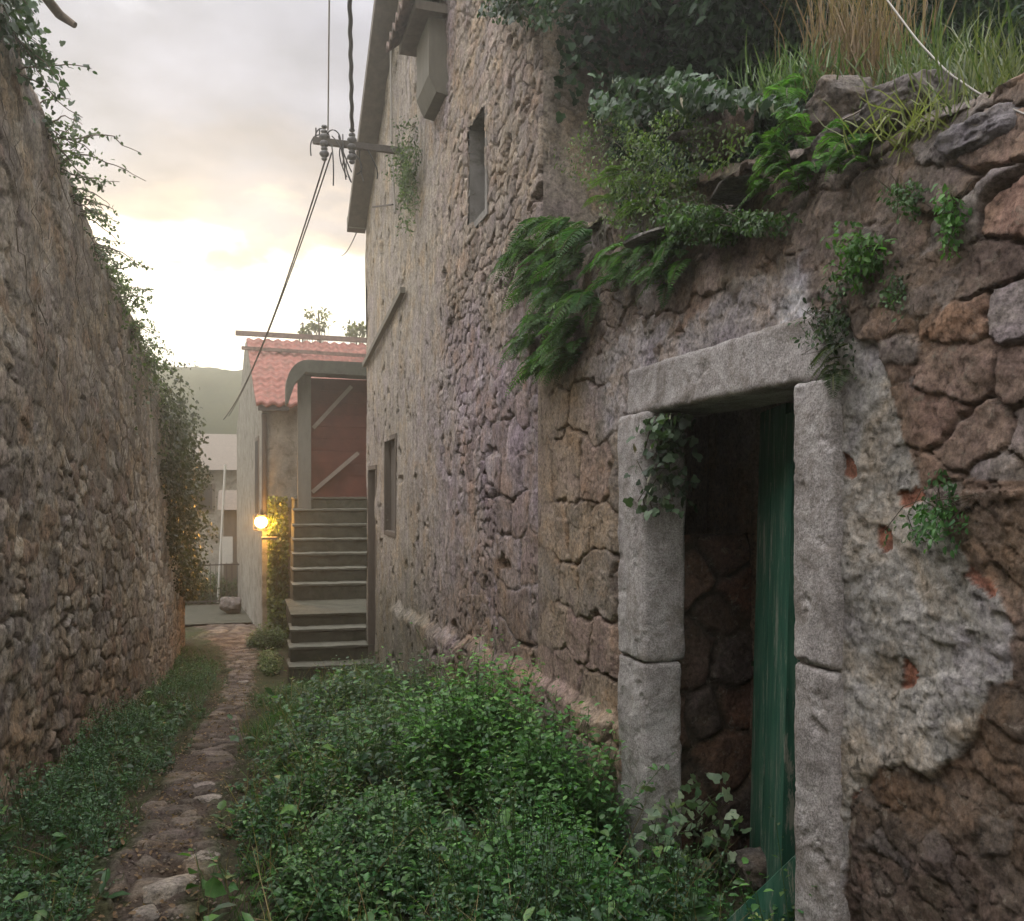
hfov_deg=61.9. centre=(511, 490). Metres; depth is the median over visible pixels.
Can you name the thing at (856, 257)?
wall tuft
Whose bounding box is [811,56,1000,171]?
grass tuft
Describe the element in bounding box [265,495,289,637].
climbing ivy
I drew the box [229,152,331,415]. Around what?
overhead cable
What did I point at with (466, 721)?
weed bush
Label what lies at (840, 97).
boulder
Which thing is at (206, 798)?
path stone
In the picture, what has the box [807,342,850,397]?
fern
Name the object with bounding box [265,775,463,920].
weed bush
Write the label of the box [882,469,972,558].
wall tuft
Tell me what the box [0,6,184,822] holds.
garden wall
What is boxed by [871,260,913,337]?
wall tuft
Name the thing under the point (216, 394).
hills
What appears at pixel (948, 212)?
wall tuft
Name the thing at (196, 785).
path stone
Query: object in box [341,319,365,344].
young tree
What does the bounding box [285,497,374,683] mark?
staircase
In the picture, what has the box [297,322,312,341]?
young tree
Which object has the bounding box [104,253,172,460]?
ivy
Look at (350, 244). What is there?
overhead cable
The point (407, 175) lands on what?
creeper
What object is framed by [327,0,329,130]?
overhead cable
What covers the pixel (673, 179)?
small-leaved bushy shrub
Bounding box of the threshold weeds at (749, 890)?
[631,845,794,920]
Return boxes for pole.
[217,465,226,602]
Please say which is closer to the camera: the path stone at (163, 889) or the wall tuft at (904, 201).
the wall tuft at (904, 201)
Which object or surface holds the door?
in the ruined wall at (858, 727)
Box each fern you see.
[486,215,602,398]
[574,233,691,309]
[582,165,651,223]
[737,73,824,208]
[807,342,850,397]
[812,118,879,181]
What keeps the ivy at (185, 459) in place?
attached to the garden wall at (92, 607)
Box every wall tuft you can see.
[787,273,856,379]
[820,220,897,295]
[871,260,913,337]
[873,170,930,224]
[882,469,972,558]
[929,182,973,260]
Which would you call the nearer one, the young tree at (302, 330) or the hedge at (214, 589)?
the hedge at (214, 589)
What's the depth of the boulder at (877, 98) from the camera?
2.08 m
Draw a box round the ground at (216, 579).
[205,578,223,584]
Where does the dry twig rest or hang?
on the ruined wall at (858, 727)
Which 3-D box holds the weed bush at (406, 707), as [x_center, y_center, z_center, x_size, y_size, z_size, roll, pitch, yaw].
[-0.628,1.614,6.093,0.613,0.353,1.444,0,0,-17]
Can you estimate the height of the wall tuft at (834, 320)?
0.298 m
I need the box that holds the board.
[222,537,232,563]
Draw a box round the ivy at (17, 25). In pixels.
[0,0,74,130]
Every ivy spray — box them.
[477,0,562,33]
[622,413,702,520]
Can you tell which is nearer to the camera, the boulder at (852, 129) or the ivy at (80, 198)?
the boulder at (852, 129)
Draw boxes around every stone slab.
[622,221,684,248]
[667,127,715,143]
[710,174,764,204]
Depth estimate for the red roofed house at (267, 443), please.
16.68 m
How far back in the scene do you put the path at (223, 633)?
4.41 m
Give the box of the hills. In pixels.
[153,365,241,433]
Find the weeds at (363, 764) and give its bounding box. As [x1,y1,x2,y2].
[0,622,816,920]
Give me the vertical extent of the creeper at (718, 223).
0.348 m
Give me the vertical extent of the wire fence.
1.050 m
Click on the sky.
(222, 103)
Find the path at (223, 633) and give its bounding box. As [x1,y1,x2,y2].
[85,622,261,920]
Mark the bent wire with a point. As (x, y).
(933, 57)
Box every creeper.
[381,114,422,235]
[587,63,807,127]
[643,194,802,249]
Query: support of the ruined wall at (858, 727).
on the ground at (216, 579)
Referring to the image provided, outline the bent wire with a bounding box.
[886,0,1023,114]
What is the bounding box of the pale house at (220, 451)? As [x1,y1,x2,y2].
[177,434,236,578]
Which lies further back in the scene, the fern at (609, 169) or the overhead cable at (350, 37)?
the overhead cable at (350, 37)
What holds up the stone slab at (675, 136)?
on the ruined wall at (858, 727)
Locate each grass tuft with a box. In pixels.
[723,25,873,116]
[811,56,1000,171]
[829,0,1018,107]
[891,0,1023,131]
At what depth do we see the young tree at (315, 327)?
22.39 m
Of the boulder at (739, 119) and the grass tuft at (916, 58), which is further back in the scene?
the boulder at (739, 119)
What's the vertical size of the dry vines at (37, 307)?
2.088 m
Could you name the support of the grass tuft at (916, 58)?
on the ruined wall at (858, 727)
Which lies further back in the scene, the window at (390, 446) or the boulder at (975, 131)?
the window at (390, 446)
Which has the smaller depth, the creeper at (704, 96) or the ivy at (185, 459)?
the creeper at (704, 96)
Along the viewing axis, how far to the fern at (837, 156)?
2.18 m
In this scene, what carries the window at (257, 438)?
in the red roofed house at (267, 443)
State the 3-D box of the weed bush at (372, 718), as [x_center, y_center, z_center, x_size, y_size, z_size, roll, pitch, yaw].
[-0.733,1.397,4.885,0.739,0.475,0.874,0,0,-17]
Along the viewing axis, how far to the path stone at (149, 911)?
3.17 m
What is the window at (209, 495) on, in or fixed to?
in the pale house at (220, 451)
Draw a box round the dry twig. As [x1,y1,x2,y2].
[837,110,860,121]
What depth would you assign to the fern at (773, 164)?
2.42 m
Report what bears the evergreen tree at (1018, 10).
on the bank
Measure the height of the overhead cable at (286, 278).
1.992 m
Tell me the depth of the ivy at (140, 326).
7.88 m
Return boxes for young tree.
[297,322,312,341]
[303,306,335,342]
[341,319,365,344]
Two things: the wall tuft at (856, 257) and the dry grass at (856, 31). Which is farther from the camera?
the dry grass at (856, 31)
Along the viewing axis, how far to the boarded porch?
14.62 m
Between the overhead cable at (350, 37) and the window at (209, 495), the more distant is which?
the window at (209, 495)
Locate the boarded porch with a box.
[285,360,366,508]
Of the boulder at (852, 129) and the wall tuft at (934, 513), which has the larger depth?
the boulder at (852, 129)
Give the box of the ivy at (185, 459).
[152,349,218,602]
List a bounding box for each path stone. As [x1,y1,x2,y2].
[131,904,159,920]
[142,873,196,904]
[193,781,214,787]
[193,794,221,802]
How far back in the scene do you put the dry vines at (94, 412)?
7.29 m
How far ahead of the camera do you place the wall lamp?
14.91 m
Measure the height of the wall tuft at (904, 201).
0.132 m
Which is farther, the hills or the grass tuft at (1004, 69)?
the hills
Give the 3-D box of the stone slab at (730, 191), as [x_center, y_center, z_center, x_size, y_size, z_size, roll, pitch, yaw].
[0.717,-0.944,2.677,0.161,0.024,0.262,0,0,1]
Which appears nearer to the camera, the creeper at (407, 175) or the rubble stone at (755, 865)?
the rubble stone at (755, 865)
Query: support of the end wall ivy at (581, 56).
attached to the stone house at (451, 492)
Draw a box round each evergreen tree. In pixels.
[571,0,1017,162]
[876,0,1023,85]
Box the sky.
[9,0,373,370]
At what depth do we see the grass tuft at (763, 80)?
2.74 m
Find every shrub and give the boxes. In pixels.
[244,622,286,649]
[257,646,283,676]
[554,100,754,286]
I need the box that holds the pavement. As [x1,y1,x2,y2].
[185,604,251,624]
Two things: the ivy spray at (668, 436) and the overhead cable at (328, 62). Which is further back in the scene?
the overhead cable at (328, 62)
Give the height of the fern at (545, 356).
0.949 m
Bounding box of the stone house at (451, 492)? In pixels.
[347,0,1023,721]
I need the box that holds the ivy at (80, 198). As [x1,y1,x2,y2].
[39,94,144,269]
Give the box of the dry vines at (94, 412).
[70,244,160,534]
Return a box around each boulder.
[691,105,755,161]
[795,75,872,139]
[810,112,878,172]
[855,69,976,143]
[933,102,1023,166]
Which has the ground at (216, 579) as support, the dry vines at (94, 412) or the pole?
the pole
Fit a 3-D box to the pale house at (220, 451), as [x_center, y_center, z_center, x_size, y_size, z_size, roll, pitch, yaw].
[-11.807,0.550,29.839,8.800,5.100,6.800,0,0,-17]
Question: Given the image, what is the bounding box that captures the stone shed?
[217,490,236,594]
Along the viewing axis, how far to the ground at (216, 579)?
26.83 m
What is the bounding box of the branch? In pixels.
[42,0,76,27]
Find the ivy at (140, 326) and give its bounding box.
[105,257,176,388]
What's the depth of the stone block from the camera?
18.19 m
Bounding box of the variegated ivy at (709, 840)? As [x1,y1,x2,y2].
[623,771,751,897]
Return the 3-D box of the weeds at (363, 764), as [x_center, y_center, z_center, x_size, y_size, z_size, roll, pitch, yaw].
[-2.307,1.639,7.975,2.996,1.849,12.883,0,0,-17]
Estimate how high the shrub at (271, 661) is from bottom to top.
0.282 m
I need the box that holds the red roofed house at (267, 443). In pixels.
[235,330,365,634]
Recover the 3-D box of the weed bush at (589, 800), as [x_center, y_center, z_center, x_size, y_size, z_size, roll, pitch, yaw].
[0.196,1.143,3.440,0.684,0.677,0.770,0,0,-17]
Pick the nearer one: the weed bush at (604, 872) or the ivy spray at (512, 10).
the weed bush at (604, 872)
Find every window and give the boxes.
[190,483,214,511]
[255,436,258,514]
[384,433,396,537]
[468,99,488,227]
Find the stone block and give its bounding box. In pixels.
[219,597,241,612]
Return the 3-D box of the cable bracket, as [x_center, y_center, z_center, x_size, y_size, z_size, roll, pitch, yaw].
[-1.537,-3.340,8.500,0.948,0.609,0.134,0,0,-2]
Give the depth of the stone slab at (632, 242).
3.14 m
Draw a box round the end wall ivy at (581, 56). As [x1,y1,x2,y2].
[553,0,774,211]
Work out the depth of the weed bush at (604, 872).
2.87 m
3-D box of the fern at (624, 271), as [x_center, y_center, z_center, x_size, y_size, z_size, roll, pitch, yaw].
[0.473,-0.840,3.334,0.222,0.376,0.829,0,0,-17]
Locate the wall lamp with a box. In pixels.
[253,509,276,539]
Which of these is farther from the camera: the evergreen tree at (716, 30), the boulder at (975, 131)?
the evergreen tree at (716, 30)
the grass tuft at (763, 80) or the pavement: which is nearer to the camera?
the grass tuft at (763, 80)
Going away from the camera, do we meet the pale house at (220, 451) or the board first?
the board
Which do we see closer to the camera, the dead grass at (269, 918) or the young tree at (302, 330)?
the dead grass at (269, 918)
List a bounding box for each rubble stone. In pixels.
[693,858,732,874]
[735,847,766,892]
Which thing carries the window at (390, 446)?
in the stone house at (451, 492)
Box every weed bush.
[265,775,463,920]
[317,694,428,777]
[377,627,568,826]
[378,693,445,721]
[429,800,657,920]
[466,686,674,864]
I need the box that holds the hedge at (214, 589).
[184,568,236,605]
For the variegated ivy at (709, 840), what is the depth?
3.19 m
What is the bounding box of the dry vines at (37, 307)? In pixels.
[1,97,93,468]
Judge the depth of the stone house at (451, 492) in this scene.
6.31 m
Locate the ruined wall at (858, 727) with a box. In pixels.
[530,73,1023,920]
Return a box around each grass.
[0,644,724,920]
[0,655,748,920]
[762,0,956,90]
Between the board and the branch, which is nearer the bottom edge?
the board
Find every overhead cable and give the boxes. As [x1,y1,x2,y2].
[223,161,325,419]
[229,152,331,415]
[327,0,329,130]
[341,233,356,255]
[347,0,353,129]
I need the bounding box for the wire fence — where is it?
[185,562,238,605]
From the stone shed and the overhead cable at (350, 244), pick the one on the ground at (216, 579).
the stone shed
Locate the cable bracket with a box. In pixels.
[310,124,403,185]

